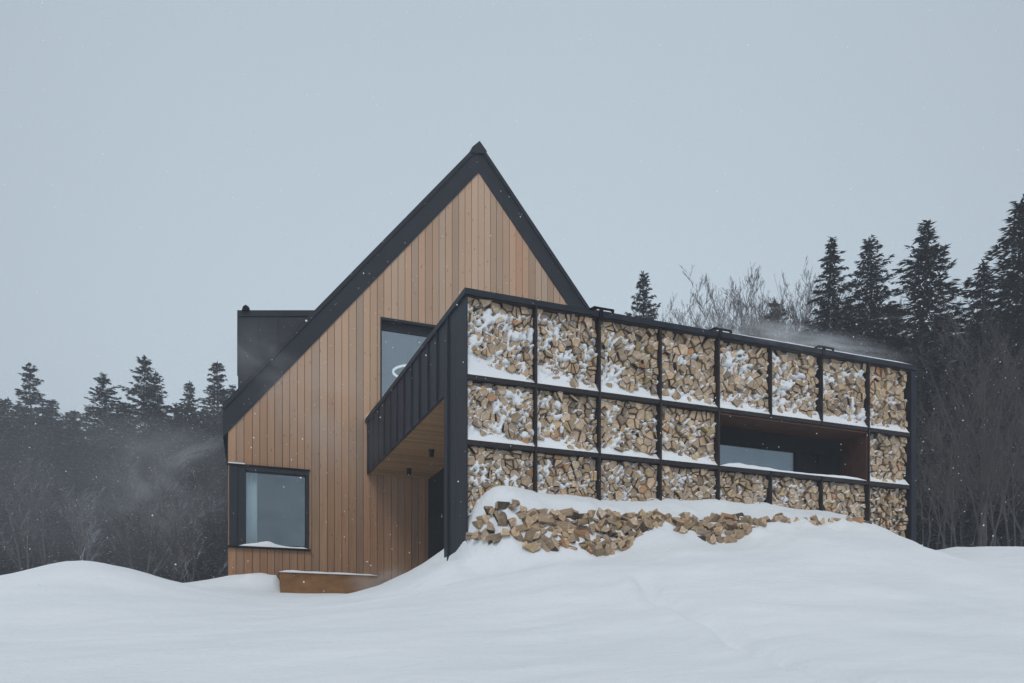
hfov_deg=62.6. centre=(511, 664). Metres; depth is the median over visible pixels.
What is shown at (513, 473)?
firewood log
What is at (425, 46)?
sky
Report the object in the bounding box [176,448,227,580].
spruce tree
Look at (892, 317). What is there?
spruce tree
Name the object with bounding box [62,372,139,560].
spruce tree
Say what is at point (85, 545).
bare tree
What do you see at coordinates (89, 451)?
spruce tree
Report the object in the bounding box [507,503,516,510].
firewood log
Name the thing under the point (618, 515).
firewood log
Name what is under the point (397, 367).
pendant lamp
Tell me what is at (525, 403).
firewood log
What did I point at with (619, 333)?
firewood log
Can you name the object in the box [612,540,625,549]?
firewood log
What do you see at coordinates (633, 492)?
firewood log
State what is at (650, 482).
firewood log
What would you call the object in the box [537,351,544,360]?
firewood log
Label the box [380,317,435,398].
window
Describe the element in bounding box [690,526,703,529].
firewood log
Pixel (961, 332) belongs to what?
bare tree
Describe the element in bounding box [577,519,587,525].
firewood log
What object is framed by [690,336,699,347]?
firewood log
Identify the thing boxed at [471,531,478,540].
firewood log
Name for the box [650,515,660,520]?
firewood log
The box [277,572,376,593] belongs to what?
planter box
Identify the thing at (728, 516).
firewood log
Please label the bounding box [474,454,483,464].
firewood log
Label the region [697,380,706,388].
firewood log
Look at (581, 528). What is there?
firewood log
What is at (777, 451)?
window
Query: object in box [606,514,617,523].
firewood log
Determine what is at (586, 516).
firewood log
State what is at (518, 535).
firewood log
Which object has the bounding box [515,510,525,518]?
firewood log
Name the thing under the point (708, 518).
firewood log
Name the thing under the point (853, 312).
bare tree
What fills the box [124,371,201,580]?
spruce tree
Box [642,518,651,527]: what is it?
firewood log
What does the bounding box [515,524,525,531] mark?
firewood log
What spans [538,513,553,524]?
firewood log
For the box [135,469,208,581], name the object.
spruce tree
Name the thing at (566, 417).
firewood log
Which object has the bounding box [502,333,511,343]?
firewood log
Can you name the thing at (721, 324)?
bare tree
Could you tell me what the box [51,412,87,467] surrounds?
spruce tree
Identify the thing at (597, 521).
firewood log
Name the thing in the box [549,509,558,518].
firewood log
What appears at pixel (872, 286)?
spruce tree
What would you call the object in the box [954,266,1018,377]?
bare tree
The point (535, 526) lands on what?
firewood log
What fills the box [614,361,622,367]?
firewood log
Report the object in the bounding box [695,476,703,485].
firewood log
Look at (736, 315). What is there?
bare tree
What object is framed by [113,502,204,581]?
bare shrub
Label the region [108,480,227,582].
bare shrub
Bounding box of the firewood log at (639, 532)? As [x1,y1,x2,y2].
[636,528,642,536]
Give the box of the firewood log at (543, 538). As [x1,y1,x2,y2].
[540,534,548,542]
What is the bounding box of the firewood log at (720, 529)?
[713,526,723,533]
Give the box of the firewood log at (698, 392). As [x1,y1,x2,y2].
[693,389,702,396]
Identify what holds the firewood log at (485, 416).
on the stacked firewood
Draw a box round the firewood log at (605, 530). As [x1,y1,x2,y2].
[599,525,610,533]
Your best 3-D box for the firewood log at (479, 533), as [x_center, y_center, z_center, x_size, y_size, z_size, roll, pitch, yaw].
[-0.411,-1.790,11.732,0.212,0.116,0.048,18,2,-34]
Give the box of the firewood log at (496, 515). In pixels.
[494,510,498,522]
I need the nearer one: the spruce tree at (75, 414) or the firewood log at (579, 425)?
the firewood log at (579, 425)
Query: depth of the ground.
8.07 m
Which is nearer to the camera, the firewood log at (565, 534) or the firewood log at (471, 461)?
the firewood log at (565, 534)
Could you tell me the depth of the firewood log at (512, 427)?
12.34 m
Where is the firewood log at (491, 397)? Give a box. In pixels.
[485,392,497,402]
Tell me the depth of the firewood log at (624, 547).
11.83 m
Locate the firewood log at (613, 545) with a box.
[609,542,617,549]
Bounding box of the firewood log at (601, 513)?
[596,507,607,519]
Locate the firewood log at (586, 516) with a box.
[582,513,592,521]
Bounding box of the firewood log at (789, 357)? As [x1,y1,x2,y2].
[787,353,792,361]
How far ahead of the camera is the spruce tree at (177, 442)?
34.40 m
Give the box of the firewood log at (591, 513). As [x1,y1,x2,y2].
[587,510,595,517]
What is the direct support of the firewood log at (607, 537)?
on the firewood log at (620, 544)
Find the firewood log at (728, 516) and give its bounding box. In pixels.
[721,513,733,519]
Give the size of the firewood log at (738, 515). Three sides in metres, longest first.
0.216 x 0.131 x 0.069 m
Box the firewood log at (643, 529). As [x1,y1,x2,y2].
[635,524,649,532]
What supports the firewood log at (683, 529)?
on the ground
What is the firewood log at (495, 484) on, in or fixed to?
on the firewood log
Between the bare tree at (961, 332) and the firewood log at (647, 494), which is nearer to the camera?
the firewood log at (647, 494)
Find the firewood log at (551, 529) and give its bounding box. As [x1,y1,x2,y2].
[547,526,555,531]
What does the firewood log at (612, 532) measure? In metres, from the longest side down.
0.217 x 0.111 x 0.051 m
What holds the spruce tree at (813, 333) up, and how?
on the ground
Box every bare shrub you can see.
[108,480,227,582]
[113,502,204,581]
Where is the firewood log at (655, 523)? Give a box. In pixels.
[652,521,657,528]
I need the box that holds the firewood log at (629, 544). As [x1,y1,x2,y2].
[625,541,633,548]
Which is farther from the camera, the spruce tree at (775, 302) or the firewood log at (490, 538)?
the spruce tree at (775, 302)
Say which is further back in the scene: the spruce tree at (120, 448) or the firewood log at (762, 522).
the spruce tree at (120, 448)
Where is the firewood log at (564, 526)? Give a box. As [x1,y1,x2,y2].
[556,521,573,532]
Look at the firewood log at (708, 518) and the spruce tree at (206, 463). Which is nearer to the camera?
the firewood log at (708, 518)
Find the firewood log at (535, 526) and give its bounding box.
[526,523,539,530]
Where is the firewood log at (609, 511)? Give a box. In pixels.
[604,509,611,517]
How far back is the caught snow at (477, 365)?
12.96 m
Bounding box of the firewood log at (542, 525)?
[535,520,546,527]
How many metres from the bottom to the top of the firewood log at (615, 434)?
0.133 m
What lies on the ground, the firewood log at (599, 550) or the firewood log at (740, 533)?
the firewood log at (599, 550)
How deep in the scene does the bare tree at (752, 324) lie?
32.94 m
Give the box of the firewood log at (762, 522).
[759,517,766,526]
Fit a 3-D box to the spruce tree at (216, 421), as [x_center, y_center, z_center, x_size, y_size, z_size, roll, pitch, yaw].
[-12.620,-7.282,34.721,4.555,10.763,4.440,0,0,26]
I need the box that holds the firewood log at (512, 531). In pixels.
[509,525,516,535]
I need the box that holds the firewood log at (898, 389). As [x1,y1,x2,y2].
[893,385,902,395]
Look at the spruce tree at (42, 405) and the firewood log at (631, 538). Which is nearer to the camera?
the firewood log at (631, 538)
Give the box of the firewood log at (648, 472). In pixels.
[643,468,653,477]
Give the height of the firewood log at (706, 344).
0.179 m
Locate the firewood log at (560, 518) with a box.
[556,516,564,521]
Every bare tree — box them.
[0,455,61,570]
[40,470,106,560]
[93,442,207,574]
[110,430,227,582]
[631,289,789,340]
[651,292,676,322]
[665,281,773,338]
[672,278,816,337]
[682,265,815,338]
[688,257,856,343]
[693,276,792,336]
[697,263,775,338]
[728,270,823,341]
[728,284,861,342]
[755,260,869,346]
[760,287,785,339]
[791,278,906,342]
[816,298,1008,366]
[889,289,1023,546]
[910,294,1014,382]
[916,352,1001,549]
[916,373,995,548]
[916,411,967,547]
[928,318,1023,546]
[932,318,1023,545]
[932,403,998,546]
[944,300,1023,539]
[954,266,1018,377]
[975,361,1023,546]
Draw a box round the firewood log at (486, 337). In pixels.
[482,333,490,343]
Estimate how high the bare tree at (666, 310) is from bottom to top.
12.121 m
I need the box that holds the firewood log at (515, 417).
[510,412,521,422]
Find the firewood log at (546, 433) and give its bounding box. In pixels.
[541,427,549,436]
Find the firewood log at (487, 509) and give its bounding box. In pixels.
[483,506,492,514]
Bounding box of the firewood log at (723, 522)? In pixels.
[718,520,727,527]
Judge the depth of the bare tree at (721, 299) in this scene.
34.87 m
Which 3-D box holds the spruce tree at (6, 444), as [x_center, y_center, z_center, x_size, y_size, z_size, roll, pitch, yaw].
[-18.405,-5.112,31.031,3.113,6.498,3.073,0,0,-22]
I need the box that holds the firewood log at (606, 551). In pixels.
[602,543,609,555]
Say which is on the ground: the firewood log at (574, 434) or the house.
the house
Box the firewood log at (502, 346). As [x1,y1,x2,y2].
[497,343,506,351]
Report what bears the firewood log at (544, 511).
on the firewood log
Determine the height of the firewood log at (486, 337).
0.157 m
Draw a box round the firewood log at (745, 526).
[741,523,752,529]
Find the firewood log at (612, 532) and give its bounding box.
[608,528,616,536]
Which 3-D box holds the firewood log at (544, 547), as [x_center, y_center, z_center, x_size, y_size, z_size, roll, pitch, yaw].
[0.431,-1.600,11.510,0.109,0.215,0.132,-45,-20,14]
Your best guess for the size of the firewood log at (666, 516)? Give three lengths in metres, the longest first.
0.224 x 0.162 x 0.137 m
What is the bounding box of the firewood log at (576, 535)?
[574,532,579,541]
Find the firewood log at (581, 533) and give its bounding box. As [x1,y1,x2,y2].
[573,530,587,537]
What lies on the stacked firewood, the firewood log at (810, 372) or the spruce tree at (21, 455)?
the firewood log at (810, 372)
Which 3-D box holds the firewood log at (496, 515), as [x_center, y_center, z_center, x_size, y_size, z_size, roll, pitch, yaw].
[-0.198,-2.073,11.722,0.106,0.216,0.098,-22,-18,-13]
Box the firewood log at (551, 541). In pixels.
[545,536,558,551]
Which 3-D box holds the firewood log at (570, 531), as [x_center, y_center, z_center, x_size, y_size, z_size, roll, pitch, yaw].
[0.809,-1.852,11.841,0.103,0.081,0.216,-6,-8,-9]
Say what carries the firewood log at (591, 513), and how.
on the firewood log at (597, 521)
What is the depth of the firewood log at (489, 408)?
12.25 m
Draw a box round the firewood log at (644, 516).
[641,515,653,520]
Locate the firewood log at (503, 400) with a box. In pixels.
[498,396,507,407]
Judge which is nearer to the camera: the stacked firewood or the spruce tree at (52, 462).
the stacked firewood
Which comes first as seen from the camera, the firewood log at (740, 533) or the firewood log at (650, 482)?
the firewood log at (740, 533)
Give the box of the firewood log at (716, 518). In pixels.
[711,513,720,521]
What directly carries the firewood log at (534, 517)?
on the firewood log at (542, 525)
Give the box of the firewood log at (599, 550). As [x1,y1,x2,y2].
[595,545,602,556]
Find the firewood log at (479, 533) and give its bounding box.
[476,530,481,539]
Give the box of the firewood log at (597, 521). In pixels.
[592,518,601,525]
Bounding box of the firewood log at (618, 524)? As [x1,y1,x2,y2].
[614,520,621,528]
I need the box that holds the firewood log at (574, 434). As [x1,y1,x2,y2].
[569,430,579,441]
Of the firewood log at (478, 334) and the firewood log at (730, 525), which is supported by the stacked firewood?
the firewood log at (478, 334)
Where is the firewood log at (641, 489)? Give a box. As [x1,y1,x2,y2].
[636,485,647,493]
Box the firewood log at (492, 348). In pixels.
[487,343,497,355]
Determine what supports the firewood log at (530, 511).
on the firewood log at (534, 517)
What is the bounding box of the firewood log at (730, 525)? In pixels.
[726,521,735,529]
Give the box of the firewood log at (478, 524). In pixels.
[472,520,483,528]
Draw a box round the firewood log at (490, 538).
[487,533,500,543]
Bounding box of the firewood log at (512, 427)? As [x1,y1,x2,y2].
[508,423,517,432]
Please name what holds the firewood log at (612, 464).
on the stacked firewood
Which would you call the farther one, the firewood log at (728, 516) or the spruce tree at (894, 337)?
the spruce tree at (894, 337)
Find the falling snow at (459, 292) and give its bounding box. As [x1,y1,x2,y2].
[1,0,1021,624]
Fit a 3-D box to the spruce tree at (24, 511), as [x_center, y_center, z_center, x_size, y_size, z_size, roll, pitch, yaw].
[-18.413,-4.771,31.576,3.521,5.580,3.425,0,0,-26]
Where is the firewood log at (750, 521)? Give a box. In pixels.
[739,517,753,524]
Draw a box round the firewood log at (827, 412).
[824,410,831,415]
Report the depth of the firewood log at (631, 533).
11.98 m
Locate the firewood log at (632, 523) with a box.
[626,516,637,527]
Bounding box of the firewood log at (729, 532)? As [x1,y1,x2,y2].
[725,530,733,535]
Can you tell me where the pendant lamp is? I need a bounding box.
[392,337,420,376]
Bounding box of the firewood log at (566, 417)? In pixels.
[559,413,569,421]
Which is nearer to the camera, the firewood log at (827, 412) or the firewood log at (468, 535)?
the firewood log at (468, 535)
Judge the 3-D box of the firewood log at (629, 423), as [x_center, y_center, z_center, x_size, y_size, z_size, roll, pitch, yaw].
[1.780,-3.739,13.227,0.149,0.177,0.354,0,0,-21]
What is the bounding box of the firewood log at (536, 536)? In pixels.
[533,533,542,540]
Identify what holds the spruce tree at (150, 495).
on the ground
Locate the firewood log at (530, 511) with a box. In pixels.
[526,508,537,514]
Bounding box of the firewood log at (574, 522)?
[570,520,577,525]
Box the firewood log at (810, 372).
[806,367,814,376]
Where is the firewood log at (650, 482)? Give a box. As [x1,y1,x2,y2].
[645,477,654,489]
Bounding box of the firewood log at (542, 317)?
[538,315,548,325]
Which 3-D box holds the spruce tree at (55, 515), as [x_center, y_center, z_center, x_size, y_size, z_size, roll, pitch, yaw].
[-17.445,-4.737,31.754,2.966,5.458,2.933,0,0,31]
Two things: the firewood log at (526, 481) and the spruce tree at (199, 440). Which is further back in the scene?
the spruce tree at (199, 440)
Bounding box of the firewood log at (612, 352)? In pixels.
[606,348,615,357]
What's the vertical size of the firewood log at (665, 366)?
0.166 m
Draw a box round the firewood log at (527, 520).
[522,514,534,526]
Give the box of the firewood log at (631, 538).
[627,535,634,541]
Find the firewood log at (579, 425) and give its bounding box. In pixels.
[573,418,583,431]
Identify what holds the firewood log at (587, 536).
on the ground
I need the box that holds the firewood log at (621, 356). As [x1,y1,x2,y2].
[616,351,626,361]
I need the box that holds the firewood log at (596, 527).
[588,523,599,531]
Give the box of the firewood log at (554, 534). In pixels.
[551,530,557,537]
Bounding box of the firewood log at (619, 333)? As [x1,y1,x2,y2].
[615,330,624,337]
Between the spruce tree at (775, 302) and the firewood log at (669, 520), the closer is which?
the firewood log at (669, 520)
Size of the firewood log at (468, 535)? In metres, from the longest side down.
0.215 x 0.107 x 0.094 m
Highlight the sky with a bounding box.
[0,0,1023,439]
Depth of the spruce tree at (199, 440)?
36.26 m
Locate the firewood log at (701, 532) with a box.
[696,529,710,535]
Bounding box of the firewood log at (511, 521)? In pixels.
[507,517,516,526]
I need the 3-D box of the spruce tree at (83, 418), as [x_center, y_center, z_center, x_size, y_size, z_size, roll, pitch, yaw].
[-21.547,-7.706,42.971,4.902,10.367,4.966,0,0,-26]
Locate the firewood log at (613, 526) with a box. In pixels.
[609,523,620,530]
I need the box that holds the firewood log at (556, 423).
[548,420,560,428]
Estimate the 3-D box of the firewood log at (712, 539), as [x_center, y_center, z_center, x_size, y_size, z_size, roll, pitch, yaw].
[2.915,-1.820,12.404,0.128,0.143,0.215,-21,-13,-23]
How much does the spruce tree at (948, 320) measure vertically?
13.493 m
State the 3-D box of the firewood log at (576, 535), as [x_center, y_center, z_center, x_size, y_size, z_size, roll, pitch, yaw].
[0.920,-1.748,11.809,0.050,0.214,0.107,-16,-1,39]
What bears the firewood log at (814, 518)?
on the ground
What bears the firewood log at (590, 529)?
on the ground
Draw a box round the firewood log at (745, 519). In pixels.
[738,515,748,522]
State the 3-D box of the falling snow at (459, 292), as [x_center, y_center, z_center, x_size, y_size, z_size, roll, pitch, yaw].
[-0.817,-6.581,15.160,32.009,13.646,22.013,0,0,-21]
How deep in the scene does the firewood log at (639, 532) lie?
11.97 m
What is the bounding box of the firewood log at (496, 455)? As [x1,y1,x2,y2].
[491,450,502,460]
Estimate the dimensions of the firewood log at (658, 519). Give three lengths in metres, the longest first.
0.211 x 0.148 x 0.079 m
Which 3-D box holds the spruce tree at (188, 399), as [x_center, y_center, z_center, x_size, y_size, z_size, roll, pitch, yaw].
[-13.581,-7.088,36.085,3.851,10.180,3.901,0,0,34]
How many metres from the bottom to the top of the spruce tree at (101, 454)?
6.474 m
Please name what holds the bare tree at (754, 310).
on the ground
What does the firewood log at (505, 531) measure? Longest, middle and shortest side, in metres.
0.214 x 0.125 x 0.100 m
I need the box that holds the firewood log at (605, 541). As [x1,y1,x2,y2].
[600,539,609,544]
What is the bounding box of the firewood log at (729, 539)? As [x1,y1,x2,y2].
[724,535,736,542]
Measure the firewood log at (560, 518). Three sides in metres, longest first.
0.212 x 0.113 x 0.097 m
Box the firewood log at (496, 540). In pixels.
[492,536,501,543]
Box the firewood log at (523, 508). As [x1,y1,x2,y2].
[520,505,526,511]
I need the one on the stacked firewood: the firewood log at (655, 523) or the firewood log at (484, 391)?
the firewood log at (484, 391)
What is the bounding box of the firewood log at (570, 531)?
[567,529,573,534]
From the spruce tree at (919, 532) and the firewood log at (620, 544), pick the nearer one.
the firewood log at (620, 544)
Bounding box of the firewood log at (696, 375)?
[691,368,699,380]
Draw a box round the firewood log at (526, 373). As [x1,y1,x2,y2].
[520,369,528,376]
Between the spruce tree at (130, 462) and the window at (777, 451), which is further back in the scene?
the spruce tree at (130, 462)
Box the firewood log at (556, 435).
[550,428,558,439]
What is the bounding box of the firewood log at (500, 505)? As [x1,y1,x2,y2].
[495,501,509,508]
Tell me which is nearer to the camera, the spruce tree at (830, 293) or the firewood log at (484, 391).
the firewood log at (484, 391)
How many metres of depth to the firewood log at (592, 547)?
11.64 m
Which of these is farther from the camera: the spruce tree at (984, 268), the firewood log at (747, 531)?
the spruce tree at (984, 268)
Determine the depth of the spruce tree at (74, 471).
30.41 m
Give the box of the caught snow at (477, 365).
[228,300,908,575]
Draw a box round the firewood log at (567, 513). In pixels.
[559,508,572,517]
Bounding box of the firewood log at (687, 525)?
[683,518,695,529]
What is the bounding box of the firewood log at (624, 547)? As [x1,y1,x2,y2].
[617,537,626,550]
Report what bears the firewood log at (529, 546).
on the ground
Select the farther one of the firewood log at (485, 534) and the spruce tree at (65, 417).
the spruce tree at (65, 417)
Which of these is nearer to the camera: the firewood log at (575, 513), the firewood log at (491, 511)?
the firewood log at (491, 511)
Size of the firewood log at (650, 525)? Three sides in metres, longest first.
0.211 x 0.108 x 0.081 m
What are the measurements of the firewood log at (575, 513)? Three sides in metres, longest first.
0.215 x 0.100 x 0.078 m
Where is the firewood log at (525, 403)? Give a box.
[522,399,532,407]
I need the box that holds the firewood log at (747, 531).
[744,529,751,534]
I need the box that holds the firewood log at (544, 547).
[537,539,549,551]
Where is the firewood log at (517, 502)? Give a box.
[512,499,519,505]
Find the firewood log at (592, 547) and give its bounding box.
[581,545,595,554]
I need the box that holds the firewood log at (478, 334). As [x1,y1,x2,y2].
[474,332,481,340]
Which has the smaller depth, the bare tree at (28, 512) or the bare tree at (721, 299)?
the bare tree at (28, 512)
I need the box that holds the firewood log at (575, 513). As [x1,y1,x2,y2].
[571,509,578,519]
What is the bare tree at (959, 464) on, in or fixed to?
on the ground
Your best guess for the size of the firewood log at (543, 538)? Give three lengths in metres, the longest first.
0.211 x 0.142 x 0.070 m
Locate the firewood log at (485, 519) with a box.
[476,515,491,524]
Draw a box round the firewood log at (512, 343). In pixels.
[509,341,519,349]
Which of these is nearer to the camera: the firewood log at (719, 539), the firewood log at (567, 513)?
the firewood log at (567, 513)
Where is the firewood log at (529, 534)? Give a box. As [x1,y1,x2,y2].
[524,527,535,541]
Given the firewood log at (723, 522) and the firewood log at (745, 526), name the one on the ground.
the firewood log at (745, 526)
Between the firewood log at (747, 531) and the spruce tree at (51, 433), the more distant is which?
the spruce tree at (51, 433)
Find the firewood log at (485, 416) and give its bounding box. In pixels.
[480,411,489,421]
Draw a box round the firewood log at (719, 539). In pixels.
[713,531,723,542]
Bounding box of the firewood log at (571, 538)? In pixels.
[567,533,575,542]
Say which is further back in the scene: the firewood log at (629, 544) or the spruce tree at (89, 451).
the spruce tree at (89, 451)
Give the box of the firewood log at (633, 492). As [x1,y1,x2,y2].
[627,488,636,497]
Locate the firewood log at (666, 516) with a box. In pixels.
[663,514,675,525]
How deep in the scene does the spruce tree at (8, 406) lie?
34.93 m
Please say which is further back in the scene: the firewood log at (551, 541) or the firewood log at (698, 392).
the firewood log at (698, 392)
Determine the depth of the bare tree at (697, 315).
32.85 m
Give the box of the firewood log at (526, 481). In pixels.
[520,475,531,486]
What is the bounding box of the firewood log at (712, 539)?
[707,534,716,543]
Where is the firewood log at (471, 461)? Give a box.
[468,457,474,465]
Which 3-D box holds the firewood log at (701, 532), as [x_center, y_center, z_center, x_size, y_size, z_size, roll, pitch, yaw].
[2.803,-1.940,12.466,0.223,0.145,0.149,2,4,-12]
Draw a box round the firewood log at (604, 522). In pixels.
[598,518,607,525]
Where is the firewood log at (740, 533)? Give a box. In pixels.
[733,529,744,538]
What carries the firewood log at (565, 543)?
on the firewood log
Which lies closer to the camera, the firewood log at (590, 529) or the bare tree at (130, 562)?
the firewood log at (590, 529)
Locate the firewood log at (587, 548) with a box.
[584,545,591,553]
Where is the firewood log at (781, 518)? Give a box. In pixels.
[773,515,786,521]
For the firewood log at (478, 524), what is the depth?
11.79 m
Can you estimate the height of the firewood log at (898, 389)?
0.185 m
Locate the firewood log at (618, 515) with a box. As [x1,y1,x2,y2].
[612,512,620,520]
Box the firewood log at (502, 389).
[496,385,506,396]
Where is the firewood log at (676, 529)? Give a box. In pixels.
[673,526,683,531]
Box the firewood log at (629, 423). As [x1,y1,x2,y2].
[624,418,634,429]
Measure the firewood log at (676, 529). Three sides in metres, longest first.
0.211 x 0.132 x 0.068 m
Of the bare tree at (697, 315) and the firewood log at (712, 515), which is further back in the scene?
the bare tree at (697, 315)
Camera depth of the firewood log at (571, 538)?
11.63 m
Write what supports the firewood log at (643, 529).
on the ground
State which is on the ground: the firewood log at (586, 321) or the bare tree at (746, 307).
the bare tree at (746, 307)
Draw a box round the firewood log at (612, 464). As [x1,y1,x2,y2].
[608,461,616,469]
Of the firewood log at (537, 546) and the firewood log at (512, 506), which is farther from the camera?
the firewood log at (512, 506)
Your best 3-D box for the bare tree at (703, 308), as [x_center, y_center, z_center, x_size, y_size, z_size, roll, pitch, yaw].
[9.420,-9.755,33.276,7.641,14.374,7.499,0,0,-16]
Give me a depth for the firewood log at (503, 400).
12.27 m
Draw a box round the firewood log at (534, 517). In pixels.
[531,513,537,522]
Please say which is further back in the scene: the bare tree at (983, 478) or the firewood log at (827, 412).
the bare tree at (983, 478)
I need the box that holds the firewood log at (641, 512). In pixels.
[638,509,646,517]
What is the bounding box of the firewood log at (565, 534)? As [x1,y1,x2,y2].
[561,531,568,537]
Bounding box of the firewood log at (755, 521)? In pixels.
[753,518,759,525]
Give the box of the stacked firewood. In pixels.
[468,297,907,537]
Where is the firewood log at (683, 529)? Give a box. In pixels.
[679,526,687,532]
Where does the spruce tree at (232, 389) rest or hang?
on the ground
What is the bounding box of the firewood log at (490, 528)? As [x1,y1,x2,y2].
[486,521,494,533]
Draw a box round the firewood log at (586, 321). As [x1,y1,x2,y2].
[581,317,591,328]
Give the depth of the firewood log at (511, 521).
11.60 m
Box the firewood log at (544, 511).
[537,508,547,513]
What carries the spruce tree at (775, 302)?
on the ground
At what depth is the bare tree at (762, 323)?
30.86 m
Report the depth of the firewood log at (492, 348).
12.19 m
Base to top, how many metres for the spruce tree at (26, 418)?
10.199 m
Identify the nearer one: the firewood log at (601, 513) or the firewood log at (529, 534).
the firewood log at (529, 534)
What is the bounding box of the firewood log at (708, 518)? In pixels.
[703,516,711,521]
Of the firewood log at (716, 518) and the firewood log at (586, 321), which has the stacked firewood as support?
the firewood log at (586, 321)
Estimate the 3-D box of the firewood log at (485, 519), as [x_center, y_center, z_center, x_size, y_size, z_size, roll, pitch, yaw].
[-0.379,-2.058,11.812,0.147,0.159,0.229,49,-20,-26]
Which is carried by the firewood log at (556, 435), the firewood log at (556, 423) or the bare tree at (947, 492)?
the firewood log at (556, 423)
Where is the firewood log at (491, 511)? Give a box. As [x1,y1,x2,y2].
[489,508,498,515]
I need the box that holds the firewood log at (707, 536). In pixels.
[704,534,718,540]
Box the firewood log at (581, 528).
[575,526,587,529]
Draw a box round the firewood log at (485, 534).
[481,528,489,540]
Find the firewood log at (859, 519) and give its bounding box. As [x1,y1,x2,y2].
[852,517,863,523]
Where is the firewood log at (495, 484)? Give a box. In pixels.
[491,480,500,487]
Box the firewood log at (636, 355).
[629,350,641,359]
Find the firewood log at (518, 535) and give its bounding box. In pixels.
[513,530,524,541]
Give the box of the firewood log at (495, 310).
[487,302,500,314]
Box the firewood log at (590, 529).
[586,526,594,534]
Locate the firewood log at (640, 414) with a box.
[634,409,644,420]
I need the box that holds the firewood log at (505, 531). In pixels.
[501,528,509,536]
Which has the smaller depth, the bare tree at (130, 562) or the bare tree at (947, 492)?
the bare tree at (947, 492)
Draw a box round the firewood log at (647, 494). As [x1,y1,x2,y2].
[643,489,650,498]
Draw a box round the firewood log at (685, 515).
[679,512,689,518]
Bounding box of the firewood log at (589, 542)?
[582,541,592,544]
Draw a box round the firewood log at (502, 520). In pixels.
[498,511,507,526]
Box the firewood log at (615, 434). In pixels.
[611,431,620,438]
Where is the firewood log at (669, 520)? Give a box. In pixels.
[664,516,672,524]
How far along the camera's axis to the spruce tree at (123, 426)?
34.88 m
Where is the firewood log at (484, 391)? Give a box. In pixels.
[478,385,488,396]
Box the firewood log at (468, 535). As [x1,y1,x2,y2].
[465,532,472,539]
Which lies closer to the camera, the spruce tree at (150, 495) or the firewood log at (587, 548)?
the firewood log at (587, 548)
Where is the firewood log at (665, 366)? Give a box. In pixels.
[662,362,668,371]
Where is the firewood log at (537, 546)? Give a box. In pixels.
[534,543,540,550]
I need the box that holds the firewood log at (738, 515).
[735,512,743,518]
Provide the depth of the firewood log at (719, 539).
12.48 m
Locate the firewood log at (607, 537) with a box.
[603,535,611,541]
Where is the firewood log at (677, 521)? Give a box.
[671,517,684,526]
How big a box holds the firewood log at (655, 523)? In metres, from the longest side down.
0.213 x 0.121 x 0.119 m
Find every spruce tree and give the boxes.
[0,363,71,558]
[0,397,26,498]
[0,398,12,440]
[0,421,9,568]
[0,439,51,574]
[0,440,55,573]
[0,464,56,574]
[10,459,67,571]
[11,402,26,440]
[13,465,68,570]
[17,404,62,453]
[18,399,83,547]
[30,406,67,476]
[34,446,126,567]
[42,462,102,564]
[43,438,134,565]
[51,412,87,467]
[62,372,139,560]
[63,410,89,449]
[78,412,97,448]
[89,438,175,567]
[91,410,120,461]
[97,443,183,581]
[101,355,213,580]
[104,402,136,485]
[109,455,184,582]
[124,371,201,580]
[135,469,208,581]
[147,403,210,580]
[168,440,227,582]
[171,381,216,566]
[172,361,230,580]
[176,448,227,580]
[187,420,221,548]
[193,407,215,437]
[198,384,235,520]
[624,270,661,319]
[756,298,794,341]
[800,236,870,350]
[804,329,821,346]
[817,297,927,523]
[846,234,926,375]
[876,219,1015,549]
[881,316,914,352]
[881,324,940,545]
[916,343,1014,549]
[916,470,934,545]
[918,194,1023,549]
[918,259,1015,547]
[929,311,961,343]
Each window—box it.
[227,463,310,550]
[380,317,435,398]
[720,426,841,475]
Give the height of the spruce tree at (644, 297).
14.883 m
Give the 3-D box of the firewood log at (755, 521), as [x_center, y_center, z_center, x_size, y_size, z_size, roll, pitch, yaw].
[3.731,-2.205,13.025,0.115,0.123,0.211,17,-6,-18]
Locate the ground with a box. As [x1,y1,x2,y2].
[0,486,1023,682]
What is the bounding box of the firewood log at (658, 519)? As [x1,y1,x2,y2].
[654,514,664,522]
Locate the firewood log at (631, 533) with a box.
[628,530,637,536]
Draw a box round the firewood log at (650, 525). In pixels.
[647,522,653,528]
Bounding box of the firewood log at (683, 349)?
[676,344,687,355]
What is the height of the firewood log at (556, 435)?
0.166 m
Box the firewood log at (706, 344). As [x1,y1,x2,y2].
[701,339,710,350]
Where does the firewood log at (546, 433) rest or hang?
on the stacked firewood
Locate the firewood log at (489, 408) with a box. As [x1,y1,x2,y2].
[485,403,492,414]
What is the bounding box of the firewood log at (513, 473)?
[508,470,520,479]
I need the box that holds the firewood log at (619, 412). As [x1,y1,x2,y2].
[615,406,622,415]
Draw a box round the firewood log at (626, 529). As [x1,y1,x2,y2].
[623,526,632,535]
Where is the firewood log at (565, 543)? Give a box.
[559,538,568,547]
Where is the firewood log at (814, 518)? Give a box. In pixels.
[810,515,819,525]
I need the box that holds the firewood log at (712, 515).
[710,512,723,522]
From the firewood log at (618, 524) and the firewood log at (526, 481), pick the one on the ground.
the firewood log at (618, 524)
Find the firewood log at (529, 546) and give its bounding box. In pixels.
[525,542,535,552]
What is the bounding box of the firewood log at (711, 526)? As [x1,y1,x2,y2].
[706,522,715,529]
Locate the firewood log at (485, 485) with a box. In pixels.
[481,480,490,488]
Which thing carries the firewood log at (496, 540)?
on the ground
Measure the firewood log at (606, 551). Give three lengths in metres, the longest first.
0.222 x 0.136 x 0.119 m
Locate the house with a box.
[222,141,917,585]
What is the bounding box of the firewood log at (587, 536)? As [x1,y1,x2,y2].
[584,531,590,540]
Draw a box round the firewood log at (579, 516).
[577,513,589,523]
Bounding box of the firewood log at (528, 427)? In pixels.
[524,424,531,435]
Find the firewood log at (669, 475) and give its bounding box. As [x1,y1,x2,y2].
[664,472,672,482]

